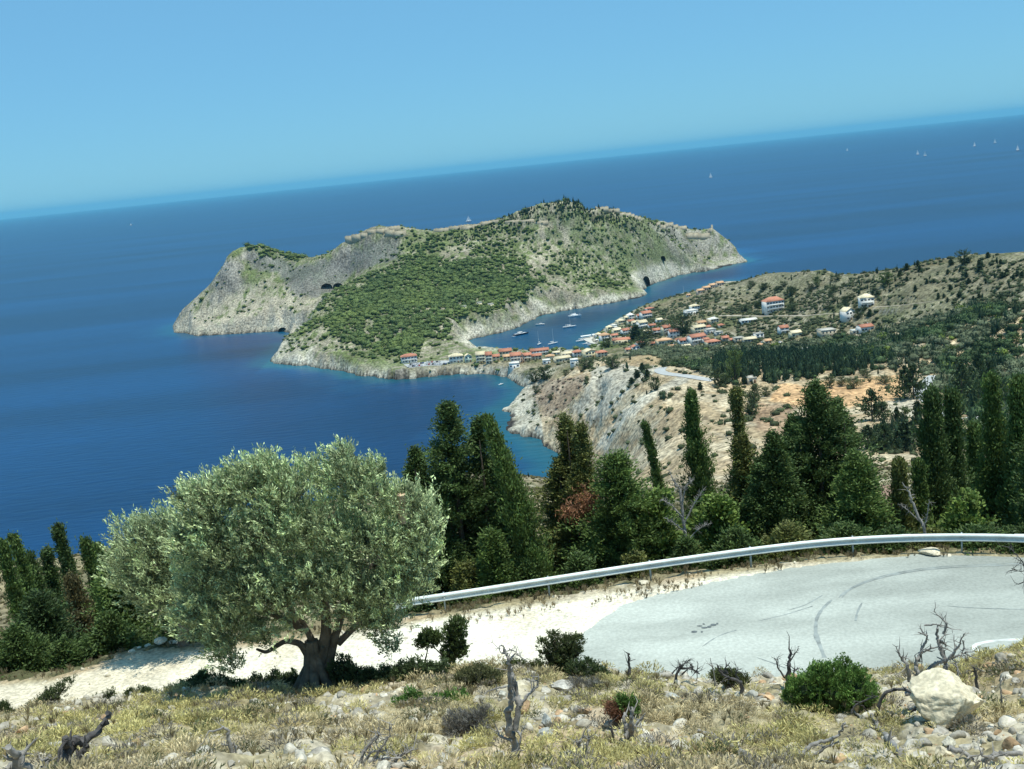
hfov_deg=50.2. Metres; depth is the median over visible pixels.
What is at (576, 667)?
juniper bush
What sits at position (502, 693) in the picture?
rock
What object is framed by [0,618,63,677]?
bush
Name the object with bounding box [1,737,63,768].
dead tree
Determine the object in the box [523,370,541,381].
bush
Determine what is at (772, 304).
villa
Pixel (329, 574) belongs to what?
olive tree
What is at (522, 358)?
house
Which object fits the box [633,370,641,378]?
cypress tree
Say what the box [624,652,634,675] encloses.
dead stump
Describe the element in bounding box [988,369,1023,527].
cypress tree
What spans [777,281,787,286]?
bush
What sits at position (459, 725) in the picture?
dry bush
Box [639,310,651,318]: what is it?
house
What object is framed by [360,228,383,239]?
fortress wall
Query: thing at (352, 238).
fortress wall
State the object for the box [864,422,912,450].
conifer tree
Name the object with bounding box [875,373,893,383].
olive tree
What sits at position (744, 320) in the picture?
house
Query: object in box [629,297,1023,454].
valley wood
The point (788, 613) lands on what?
asphalt crack
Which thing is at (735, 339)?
ruined house
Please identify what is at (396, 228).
fortress wall
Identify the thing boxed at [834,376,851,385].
olive tree
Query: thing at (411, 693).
green bush
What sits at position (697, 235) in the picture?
fortress wall
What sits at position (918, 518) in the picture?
bare tree
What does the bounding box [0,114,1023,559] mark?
sea
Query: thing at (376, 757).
brushwood
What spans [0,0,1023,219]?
sky
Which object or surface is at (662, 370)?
road
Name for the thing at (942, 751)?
rock
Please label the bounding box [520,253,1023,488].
hillside scrub
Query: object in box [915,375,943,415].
road
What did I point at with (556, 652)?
juniper bush
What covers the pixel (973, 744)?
rock
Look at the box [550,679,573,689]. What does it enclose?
rock
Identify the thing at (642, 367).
cypress tree
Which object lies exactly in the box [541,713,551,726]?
rock
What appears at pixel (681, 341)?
house
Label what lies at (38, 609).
conifer tree
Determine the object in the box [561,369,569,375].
bush
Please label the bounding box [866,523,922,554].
roadside shrub
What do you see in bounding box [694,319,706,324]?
house
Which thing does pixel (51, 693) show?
juniper bush
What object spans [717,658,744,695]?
dead tree
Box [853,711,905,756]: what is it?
fallen log
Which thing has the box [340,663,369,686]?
dark shrub
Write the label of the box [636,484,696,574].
fig tree
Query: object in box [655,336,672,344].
house
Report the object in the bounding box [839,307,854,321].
house
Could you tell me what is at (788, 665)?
dead tree
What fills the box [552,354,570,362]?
house
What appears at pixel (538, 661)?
round bush
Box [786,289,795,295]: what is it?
bush
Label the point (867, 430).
conifer tree
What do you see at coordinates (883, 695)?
dead branch
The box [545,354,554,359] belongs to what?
house
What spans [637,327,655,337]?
bush
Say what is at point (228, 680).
dark shrub
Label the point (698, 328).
house
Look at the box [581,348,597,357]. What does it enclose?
house
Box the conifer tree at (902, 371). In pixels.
[879,364,924,401]
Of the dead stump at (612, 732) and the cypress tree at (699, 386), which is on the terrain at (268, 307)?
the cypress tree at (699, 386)
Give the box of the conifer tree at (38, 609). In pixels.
[12,588,90,648]
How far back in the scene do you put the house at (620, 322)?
1328.95 m
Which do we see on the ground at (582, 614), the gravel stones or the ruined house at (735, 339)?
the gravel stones
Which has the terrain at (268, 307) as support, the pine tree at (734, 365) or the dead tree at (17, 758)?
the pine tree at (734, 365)
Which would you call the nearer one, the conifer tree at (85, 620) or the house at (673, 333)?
the conifer tree at (85, 620)
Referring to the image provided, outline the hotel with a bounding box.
[400,352,416,363]
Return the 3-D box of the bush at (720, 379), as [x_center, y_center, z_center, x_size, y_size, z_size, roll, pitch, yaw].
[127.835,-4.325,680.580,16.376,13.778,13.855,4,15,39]
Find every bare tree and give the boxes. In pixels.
[661,468,711,537]
[898,482,934,533]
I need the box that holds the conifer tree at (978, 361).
[954,351,1007,397]
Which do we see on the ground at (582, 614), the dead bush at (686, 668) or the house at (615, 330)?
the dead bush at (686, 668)
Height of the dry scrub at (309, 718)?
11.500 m
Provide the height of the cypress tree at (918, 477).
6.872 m
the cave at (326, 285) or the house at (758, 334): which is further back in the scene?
the cave at (326, 285)
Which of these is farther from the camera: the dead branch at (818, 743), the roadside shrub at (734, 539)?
the roadside shrub at (734, 539)
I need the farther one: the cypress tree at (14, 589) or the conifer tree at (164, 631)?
the cypress tree at (14, 589)
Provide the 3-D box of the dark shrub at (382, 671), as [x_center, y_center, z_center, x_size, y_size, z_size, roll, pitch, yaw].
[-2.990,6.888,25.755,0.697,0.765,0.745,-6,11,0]
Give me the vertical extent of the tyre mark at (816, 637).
0.001 m
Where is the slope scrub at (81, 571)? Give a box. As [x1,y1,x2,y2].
[0,462,965,638]
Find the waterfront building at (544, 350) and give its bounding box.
[529,347,548,354]
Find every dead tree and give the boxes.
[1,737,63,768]
[55,704,111,767]
[484,642,538,759]
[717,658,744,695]
[772,632,800,688]
[892,603,979,701]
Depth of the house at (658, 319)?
1252.71 m
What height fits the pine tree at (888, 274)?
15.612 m
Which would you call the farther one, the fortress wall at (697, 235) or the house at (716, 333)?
the fortress wall at (697, 235)
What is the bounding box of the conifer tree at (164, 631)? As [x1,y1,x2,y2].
[144,603,207,643]
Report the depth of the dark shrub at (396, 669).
25.35 m
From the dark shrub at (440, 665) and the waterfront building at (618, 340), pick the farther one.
the waterfront building at (618, 340)
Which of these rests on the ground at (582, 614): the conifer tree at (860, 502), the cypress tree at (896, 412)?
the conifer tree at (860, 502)
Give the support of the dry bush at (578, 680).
on the ground at (582, 614)
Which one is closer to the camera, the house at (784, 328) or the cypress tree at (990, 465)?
the cypress tree at (990, 465)
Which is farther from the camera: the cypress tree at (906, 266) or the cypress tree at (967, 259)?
the cypress tree at (906, 266)
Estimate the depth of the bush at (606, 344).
1171.55 m
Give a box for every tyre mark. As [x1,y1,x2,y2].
[813,600,831,657]
[838,563,1022,597]
[854,603,861,620]
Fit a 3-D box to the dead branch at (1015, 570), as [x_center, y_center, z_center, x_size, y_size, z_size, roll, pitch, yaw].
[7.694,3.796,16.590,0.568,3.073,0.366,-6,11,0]
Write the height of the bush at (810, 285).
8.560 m
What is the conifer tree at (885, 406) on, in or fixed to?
on the terrain at (268, 307)
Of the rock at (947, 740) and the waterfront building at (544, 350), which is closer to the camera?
the rock at (947, 740)
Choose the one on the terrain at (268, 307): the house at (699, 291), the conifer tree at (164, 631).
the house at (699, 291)
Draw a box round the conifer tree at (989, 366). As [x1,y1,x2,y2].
[960,358,1009,408]
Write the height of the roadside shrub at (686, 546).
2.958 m
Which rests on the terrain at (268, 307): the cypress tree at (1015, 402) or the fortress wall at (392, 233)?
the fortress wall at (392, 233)
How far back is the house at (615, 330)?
1250.09 m
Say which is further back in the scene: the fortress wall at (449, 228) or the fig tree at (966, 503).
the fortress wall at (449, 228)
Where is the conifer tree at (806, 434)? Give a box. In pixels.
[758,375,890,554]
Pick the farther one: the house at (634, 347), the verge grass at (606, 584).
the house at (634, 347)
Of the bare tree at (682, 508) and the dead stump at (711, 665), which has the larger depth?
the bare tree at (682, 508)
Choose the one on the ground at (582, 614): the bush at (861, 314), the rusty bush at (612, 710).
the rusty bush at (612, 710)
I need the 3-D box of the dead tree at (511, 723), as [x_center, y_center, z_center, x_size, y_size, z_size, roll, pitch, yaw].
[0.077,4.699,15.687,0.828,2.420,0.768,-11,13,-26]
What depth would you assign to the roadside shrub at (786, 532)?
44.73 m
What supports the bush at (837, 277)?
on the terrain at (268, 307)
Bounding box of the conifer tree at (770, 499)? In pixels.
[735,425,822,554]
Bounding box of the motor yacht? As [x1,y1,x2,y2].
[513,331,528,335]
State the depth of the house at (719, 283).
1380.18 m
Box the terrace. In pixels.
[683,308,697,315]
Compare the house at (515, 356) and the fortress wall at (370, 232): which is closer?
the house at (515, 356)
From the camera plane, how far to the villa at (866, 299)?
987.84 m
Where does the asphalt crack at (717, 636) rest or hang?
on the road at (893, 610)
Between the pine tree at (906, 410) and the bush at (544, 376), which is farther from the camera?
the bush at (544, 376)
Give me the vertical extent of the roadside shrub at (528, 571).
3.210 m
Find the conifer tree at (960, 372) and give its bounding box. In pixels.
[943,358,978,401]
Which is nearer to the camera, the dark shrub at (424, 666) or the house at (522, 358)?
the dark shrub at (424, 666)
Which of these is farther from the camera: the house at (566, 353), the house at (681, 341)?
the house at (566, 353)
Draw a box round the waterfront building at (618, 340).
[612,336,629,345]
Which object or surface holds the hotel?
on the terrain at (268, 307)
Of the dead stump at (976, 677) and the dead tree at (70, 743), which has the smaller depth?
the dead tree at (70, 743)
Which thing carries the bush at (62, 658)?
on the ground at (582, 614)
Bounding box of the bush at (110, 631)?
[70,604,168,665]
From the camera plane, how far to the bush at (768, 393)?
592.42 m
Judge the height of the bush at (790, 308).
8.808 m
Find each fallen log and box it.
[697,729,749,756]
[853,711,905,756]
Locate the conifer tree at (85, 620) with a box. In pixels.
[66,605,97,638]
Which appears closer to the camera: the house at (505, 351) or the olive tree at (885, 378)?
the olive tree at (885, 378)
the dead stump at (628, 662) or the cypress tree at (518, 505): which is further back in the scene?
the cypress tree at (518, 505)
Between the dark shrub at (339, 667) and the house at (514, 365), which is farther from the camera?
the house at (514, 365)
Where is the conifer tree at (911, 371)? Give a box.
[892,362,934,400]
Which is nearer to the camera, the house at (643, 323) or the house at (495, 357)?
the house at (495, 357)
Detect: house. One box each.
[448,352,462,363]
[464,353,471,362]
[475,351,485,363]
[485,351,492,364]
[492,353,499,361]
[498,348,511,357]
[502,354,510,361]
[509,351,520,363]
[509,361,519,372]
[521,352,524,362]
[523,352,531,360]
[531,352,541,359]
[542,358,550,364]
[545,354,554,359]
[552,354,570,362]
[560,350,571,355]
[570,358,578,368]
[571,348,581,357]
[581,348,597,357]
[595,349,607,357]
[598,332,609,341]
[606,324,612,331]
[609,333,617,338]
[611,327,621,333]
[615,318,624,325]
[620,327,628,334]
[626,313,634,318]
[630,344,639,349]
[635,319,647,328]
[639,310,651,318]
[647,322,655,328]
[651,327,659,333]
[654,318,662,322]
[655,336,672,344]
[660,324,671,335]
[667,328,679,338]
[677,337,686,344]
[690,323,705,333]
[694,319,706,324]
[696,288,704,294]
[701,285,710,290]
[701,337,709,342]
[704,327,715,334]
[704,338,720,345]
[707,316,718,324]
[713,330,722,335]
[715,281,723,286]
[720,334,729,341]
[732,336,742,342]
[738,317,756,324]
[741,335,756,341]
[753,331,763,337]
[761,338,771,343]
[776,324,788,334]
[788,329,801,337]
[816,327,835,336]
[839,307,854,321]
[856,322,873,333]
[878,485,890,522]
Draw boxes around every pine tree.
[719,347,742,380]
[811,276,821,285]
[873,271,894,284]
[895,405,911,419]
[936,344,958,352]
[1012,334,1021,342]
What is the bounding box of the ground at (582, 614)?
[0,546,1023,768]
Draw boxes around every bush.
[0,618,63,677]
[0,698,16,713]
[18,673,77,706]
[34,633,98,671]
[70,604,168,665]
[92,686,116,698]
[123,687,135,696]
[131,684,157,693]
[388,683,471,707]
[438,699,495,737]
[450,660,502,689]
[502,655,544,668]
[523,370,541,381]
[529,385,542,392]
[535,628,587,672]
[536,364,557,379]
[559,672,609,689]
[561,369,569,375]
[563,655,612,679]
[573,356,598,369]
[596,337,614,347]
[600,696,629,727]
[601,354,630,368]
[610,691,641,721]
[634,334,653,347]
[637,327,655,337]
[643,376,663,390]
[655,359,669,366]
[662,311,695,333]
[671,658,704,683]
[706,366,731,385]
[706,666,751,688]
[736,304,750,310]
[742,383,767,401]
[743,397,767,414]
[758,283,769,288]
[759,385,777,396]
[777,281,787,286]
[779,651,885,713]
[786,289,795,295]
[788,303,797,311]
[804,283,813,289]
[825,286,838,292]
[826,295,839,301]
[830,274,842,279]
[838,295,852,302]
[851,307,866,318]
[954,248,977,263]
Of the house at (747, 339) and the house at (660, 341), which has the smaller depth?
the house at (747, 339)
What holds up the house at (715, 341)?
on the terrain at (268, 307)
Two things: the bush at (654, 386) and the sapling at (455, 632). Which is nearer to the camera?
the sapling at (455, 632)
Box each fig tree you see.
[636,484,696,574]
[680,488,750,569]
[924,486,1000,546]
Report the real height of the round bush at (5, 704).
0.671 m
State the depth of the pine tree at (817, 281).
1138.17 m
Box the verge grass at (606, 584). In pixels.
[0,543,1022,679]
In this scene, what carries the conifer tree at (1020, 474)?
on the ground at (582, 614)
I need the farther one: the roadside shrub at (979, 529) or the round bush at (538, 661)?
the roadside shrub at (979, 529)
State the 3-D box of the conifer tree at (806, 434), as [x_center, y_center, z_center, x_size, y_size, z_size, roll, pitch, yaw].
[13.973,4.793,50.706,10.459,10.700,10.451,-14,14,-36]
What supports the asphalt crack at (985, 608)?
on the road at (893, 610)
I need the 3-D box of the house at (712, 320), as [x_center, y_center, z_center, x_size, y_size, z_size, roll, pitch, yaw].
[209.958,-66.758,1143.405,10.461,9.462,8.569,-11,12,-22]
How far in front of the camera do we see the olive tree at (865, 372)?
630.16 m
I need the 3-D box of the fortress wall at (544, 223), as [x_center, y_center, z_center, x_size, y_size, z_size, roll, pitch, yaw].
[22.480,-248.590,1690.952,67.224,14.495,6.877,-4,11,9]
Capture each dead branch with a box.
[196,718,237,752]
[797,722,845,763]
[850,686,916,720]
[946,741,1022,762]
[998,543,1023,585]
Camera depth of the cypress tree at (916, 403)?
451.01 m
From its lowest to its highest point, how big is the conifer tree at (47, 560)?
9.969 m
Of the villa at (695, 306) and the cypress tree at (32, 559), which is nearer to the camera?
the cypress tree at (32, 559)
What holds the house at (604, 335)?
on the terrain at (268, 307)
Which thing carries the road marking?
on the road at (893, 610)
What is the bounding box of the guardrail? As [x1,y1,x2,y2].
[393,532,1023,612]
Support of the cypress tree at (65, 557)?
on the ground at (582, 614)
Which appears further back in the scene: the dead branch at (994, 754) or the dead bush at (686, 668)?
the dead bush at (686, 668)
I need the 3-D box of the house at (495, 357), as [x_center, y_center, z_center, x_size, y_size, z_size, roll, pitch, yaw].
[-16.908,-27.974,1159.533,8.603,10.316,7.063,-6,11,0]
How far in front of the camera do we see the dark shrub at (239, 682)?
27.13 m
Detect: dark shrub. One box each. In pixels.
[182,673,203,687]
[194,668,209,685]
[202,670,225,685]
[219,675,235,686]
[231,678,248,688]
[243,671,269,689]
[265,665,285,688]
[279,667,297,685]
[325,652,357,686]
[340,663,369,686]
[353,665,378,685]
[371,662,391,681]
[385,658,408,681]
[397,652,428,681]
[417,659,435,679]
[428,655,455,675]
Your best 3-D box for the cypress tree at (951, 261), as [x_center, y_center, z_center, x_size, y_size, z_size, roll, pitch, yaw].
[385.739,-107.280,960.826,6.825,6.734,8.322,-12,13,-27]
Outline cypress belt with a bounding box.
[431,200,677,242]
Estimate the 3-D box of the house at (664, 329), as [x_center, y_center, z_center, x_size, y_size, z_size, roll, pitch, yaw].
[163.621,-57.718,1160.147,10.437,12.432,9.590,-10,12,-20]
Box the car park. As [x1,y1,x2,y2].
[403,361,448,367]
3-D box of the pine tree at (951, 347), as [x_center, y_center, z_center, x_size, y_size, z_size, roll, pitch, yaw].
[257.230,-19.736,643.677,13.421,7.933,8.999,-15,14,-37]
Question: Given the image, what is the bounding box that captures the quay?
[583,335,594,343]
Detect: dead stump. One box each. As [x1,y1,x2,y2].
[601,712,626,741]
[622,697,645,742]
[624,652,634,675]
[705,658,715,688]
[949,659,961,677]
[962,662,982,688]
[999,675,1010,704]
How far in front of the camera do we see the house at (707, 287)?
1392.30 m
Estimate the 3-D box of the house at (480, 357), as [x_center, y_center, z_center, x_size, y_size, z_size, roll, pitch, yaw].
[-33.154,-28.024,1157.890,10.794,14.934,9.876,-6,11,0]
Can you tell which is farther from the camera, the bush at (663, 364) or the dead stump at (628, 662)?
the bush at (663, 364)
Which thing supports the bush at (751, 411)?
on the terrain at (268, 307)
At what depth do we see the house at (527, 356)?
1136.26 m
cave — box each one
[321,283,331,288]
[333,283,342,288]
[643,276,649,285]
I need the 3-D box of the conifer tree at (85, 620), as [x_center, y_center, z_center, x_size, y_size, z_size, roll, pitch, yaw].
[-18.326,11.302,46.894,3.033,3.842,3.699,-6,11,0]
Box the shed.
[850,329,857,333]
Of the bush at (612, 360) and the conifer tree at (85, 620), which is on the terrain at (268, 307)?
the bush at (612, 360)
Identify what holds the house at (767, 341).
on the terrain at (268, 307)
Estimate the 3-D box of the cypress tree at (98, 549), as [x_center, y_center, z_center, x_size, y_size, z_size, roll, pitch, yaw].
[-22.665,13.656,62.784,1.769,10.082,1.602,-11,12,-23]
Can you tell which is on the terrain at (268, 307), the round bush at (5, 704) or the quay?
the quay
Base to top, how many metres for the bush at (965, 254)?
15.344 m
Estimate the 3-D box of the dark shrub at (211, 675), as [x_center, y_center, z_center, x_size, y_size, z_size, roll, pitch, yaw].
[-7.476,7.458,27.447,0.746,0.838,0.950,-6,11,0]
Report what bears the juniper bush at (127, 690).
on the ground at (582, 614)
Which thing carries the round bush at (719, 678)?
on the ground at (582, 614)
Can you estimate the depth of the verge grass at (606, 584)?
41.72 m
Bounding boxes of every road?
[574,554,1023,678]
[654,367,713,380]
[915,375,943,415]
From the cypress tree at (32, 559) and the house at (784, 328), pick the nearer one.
the cypress tree at (32, 559)
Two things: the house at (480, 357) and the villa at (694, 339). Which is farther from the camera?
the house at (480, 357)
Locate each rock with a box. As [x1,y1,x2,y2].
[154,637,166,644]
[405,759,417,767]
[499,690,506,698]
[537,727,552,738]
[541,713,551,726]
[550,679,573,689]
[638,580,648,584]
[665,692,678,698]
[744,690,757,697]
[917,547,940,555]
[935,745,951,756]
[941,736,955,746]
[971,742,981,747]
[992,751,1019,764]
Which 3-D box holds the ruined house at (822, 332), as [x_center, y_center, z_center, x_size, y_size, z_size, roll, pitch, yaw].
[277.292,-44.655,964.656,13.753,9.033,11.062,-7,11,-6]
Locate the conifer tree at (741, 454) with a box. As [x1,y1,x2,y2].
[696,382,768,564]
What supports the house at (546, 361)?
on the terrain at (268, 307)
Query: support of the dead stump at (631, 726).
on the ground at (582, 614)
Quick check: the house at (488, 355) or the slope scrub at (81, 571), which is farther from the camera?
the house at (488, 355)
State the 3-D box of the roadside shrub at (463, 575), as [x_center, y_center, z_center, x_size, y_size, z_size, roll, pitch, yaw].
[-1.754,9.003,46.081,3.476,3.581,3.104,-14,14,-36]
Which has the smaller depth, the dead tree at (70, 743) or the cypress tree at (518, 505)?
the dead tree at (70, 743)
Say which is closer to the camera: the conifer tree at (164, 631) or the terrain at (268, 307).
the conifer tree at (164, 631)
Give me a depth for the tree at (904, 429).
382.75 m
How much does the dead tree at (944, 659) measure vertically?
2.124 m
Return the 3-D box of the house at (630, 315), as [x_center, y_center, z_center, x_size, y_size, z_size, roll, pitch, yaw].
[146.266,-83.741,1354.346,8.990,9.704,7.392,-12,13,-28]
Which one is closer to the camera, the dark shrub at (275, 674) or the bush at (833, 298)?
the dark shrub at (275, 674)
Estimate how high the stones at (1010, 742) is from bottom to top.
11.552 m
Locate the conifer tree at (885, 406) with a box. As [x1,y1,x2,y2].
[873,401,893,420]
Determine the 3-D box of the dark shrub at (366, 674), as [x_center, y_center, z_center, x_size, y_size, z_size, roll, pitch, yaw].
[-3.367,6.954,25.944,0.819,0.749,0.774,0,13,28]
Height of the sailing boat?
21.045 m
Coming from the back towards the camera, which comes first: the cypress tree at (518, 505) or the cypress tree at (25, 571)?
the cypress tree at (25, 571)
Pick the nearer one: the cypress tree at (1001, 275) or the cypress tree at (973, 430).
the cypress tree at (973, 430)
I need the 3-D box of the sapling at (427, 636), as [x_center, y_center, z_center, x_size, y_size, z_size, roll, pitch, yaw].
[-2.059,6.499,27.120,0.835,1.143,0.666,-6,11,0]
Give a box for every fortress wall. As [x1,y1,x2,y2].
[345,234,360,243]
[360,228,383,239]
[380,225,399,232]
[384,229,406,238]
[433,225,473,231]
[460,219,503,225]
[505,219,547,225]
[595,206,640,220]
[656,222,686,230]
[686,232,709,239]
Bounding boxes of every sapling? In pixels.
[411,625,443,662]
[434,613,472,665]
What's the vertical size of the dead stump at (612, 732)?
0.749 m
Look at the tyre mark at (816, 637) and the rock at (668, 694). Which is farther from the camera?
the tyre mark at (816, 637)
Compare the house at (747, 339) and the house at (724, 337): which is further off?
the house at (724, 337)
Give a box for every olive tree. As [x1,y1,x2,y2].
[91,498,231,646]
[157,433,450,690]
[820,375,835,387]
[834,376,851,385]
[844,377,866,387]
[858,368,871,377]
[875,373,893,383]
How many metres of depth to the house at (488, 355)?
1139.86 m
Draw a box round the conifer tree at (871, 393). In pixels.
[850,387,893,421]
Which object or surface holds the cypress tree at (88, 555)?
on the ground at (582, 614)
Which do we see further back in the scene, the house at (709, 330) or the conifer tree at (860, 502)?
the house at (709, 330)
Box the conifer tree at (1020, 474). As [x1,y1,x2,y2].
[997,432,1023,530]
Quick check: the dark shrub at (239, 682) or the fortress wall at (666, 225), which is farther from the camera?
the fortress wall at (666, 225)
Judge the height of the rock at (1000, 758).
0.204 m
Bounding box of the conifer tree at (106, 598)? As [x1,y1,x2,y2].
[72,552,166,643]
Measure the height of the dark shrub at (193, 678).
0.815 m
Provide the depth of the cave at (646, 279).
1726.37 m
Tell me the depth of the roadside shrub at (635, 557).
45.55 m
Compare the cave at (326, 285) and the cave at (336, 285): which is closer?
the cave at (336, 285)
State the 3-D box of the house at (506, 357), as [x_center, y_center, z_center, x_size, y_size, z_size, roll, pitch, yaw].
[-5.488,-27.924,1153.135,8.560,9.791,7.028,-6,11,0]
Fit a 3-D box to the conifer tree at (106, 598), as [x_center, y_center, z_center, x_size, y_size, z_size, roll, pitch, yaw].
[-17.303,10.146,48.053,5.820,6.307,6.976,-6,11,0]
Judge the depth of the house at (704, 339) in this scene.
1059.87 m
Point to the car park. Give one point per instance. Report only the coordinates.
(428, 365)
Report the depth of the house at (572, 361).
986.67 m
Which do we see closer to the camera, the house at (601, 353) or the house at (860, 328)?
the house at (860, 328)
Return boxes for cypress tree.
[0,537,28,622]
[4,529,41,595]
[22,547,55,597]
[48,518,91,617]
[59,569,95,631]
[75,532,101,605]
[92,540,104,567]
[377,395,557,616]
[462,524,525,605]
[477,411,561,592]
[530,409,607,590]
[553,447,709,586]
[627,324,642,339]
[627,377,636,383]
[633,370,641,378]
[638,362,647,370]
[638,420,680,531]
[643,369,651,377]
[669,386,719,546]
[697,382,703,389]
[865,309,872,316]
[884,455,922,531]
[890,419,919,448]
[893,406,899,421]
[902,263,911,270]
[908,456,937,528]
[909,399,922,424]
[910,382,962,531]
[941,385,975,497]
[948,259,955,265]
[962,417,983,489]
[964,257,970,263]
[970,368,1009,527]
[975,265,983,271]
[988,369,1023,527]
[997,272,1006,277]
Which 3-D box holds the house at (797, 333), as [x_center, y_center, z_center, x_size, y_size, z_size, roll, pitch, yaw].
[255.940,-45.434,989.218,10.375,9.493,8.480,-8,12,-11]
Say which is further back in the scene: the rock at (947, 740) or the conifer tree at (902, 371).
the conifer tree at (902, 371)
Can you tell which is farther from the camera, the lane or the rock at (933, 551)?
the lane
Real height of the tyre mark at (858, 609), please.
0.001 m
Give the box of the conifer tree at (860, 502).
[805,447,909,554]
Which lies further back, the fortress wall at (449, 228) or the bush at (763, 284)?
the fortress wall at (449, 228)
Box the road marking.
[972,638,1022,650]
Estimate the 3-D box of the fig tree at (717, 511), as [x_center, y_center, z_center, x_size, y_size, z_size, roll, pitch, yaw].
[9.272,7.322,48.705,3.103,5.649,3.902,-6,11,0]
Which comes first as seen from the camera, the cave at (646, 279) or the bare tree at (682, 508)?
the bare tree at (682, 508)
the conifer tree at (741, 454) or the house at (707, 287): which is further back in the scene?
the house at (707, 287)
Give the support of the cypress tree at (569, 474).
on the ground at (582, 614)
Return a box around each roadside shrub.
[435,558,480,610]
[506,554,557,598]
[546,548,610,593]
[610,548,660,582]
[658,533,709,573]
[692,523,771,569]
[753,518,831,562]
[809,519,885,555]
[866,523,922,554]
[896,521,956,550]
[941,520,1020,555]
[990,521,1023,553]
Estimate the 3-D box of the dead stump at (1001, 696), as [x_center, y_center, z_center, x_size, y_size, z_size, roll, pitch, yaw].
[8.282,5.211,18.336,0.130,0.820,0.255,-11,12,-23]
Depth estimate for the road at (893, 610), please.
37.58 m
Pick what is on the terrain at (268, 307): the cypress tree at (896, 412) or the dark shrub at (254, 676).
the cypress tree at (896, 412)
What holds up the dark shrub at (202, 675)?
on the ground at (582, 614)
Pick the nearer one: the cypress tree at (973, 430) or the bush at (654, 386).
the cypress tree at (973, 430)
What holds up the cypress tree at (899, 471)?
on the ground at (582, 614)
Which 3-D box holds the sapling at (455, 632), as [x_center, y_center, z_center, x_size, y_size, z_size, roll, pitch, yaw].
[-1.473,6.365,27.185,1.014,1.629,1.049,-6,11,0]
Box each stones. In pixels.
[0,647,1023,768]
[4,554,995,700]
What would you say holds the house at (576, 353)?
on the terrain at (268, 307)
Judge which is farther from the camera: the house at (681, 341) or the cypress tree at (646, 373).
the house at (681, 341)
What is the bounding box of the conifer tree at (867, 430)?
[858,424,885,450]
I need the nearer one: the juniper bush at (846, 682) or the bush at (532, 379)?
the juniper bush at (846, 682)
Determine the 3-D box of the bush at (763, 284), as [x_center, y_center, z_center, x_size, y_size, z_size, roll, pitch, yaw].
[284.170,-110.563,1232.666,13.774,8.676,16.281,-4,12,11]
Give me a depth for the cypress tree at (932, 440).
49.96 m
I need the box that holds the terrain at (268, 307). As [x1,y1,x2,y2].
[0,201,1023,638]
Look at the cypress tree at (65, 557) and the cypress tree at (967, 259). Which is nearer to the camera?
the cypress tree at (65, 557)
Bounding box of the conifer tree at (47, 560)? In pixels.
[37,543,68,608]
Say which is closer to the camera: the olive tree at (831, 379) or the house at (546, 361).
the olive tree at (831, 379)
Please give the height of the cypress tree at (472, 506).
11.773 m
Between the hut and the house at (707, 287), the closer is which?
the hut
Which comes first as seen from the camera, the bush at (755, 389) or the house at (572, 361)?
the bush at (755, 389)
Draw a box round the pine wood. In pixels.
[185,195,729,370]
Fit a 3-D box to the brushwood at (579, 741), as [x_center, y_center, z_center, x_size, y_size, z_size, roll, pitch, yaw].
[1.007,5.260,15.782,0.426,0.936,0.404,-10,12,-19]
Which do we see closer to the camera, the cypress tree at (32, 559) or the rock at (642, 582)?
the rock at (642, 582)
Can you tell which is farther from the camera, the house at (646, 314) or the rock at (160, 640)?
the house at (646, 314)
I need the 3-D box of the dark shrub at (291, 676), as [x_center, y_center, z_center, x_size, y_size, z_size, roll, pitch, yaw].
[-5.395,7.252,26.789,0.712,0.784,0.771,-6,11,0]
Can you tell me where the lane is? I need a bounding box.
[719,313,830,315]
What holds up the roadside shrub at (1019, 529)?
on the ground at (582, 614)
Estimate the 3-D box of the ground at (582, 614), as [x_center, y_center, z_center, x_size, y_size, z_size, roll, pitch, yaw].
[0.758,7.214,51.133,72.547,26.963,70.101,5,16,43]
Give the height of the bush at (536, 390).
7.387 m
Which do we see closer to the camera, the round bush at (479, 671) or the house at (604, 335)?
the round bush at (479, 671)
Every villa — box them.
[686,332,706,344]
[689,304,699,308]
[761,296,784,314]
[858,293,873,310]
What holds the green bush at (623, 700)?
on the ground at (582, 614)
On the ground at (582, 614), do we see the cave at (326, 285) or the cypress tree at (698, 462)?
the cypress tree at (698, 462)
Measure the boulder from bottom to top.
0.853 m
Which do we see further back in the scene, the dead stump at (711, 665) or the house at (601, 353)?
the house at (601, 353)
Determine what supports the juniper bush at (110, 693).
on the ground at (582, 614)
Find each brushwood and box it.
[358,716,417,764]
[565,721,596,762]
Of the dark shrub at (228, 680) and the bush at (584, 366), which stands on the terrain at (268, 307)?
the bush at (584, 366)
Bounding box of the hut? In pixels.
[746,375,756,384]
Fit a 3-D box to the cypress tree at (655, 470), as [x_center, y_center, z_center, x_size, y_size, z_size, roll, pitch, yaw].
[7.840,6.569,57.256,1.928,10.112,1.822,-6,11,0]
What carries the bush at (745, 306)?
on the terrain at (268, 307)
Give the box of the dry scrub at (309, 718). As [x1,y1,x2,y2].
[0,635,1023,768]
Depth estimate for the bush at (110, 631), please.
42.22 m
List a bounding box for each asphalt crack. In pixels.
[702,630,736,646]
[760,606,812,620]
[952,606,1023,609]
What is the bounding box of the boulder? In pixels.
[907,667,983,728]

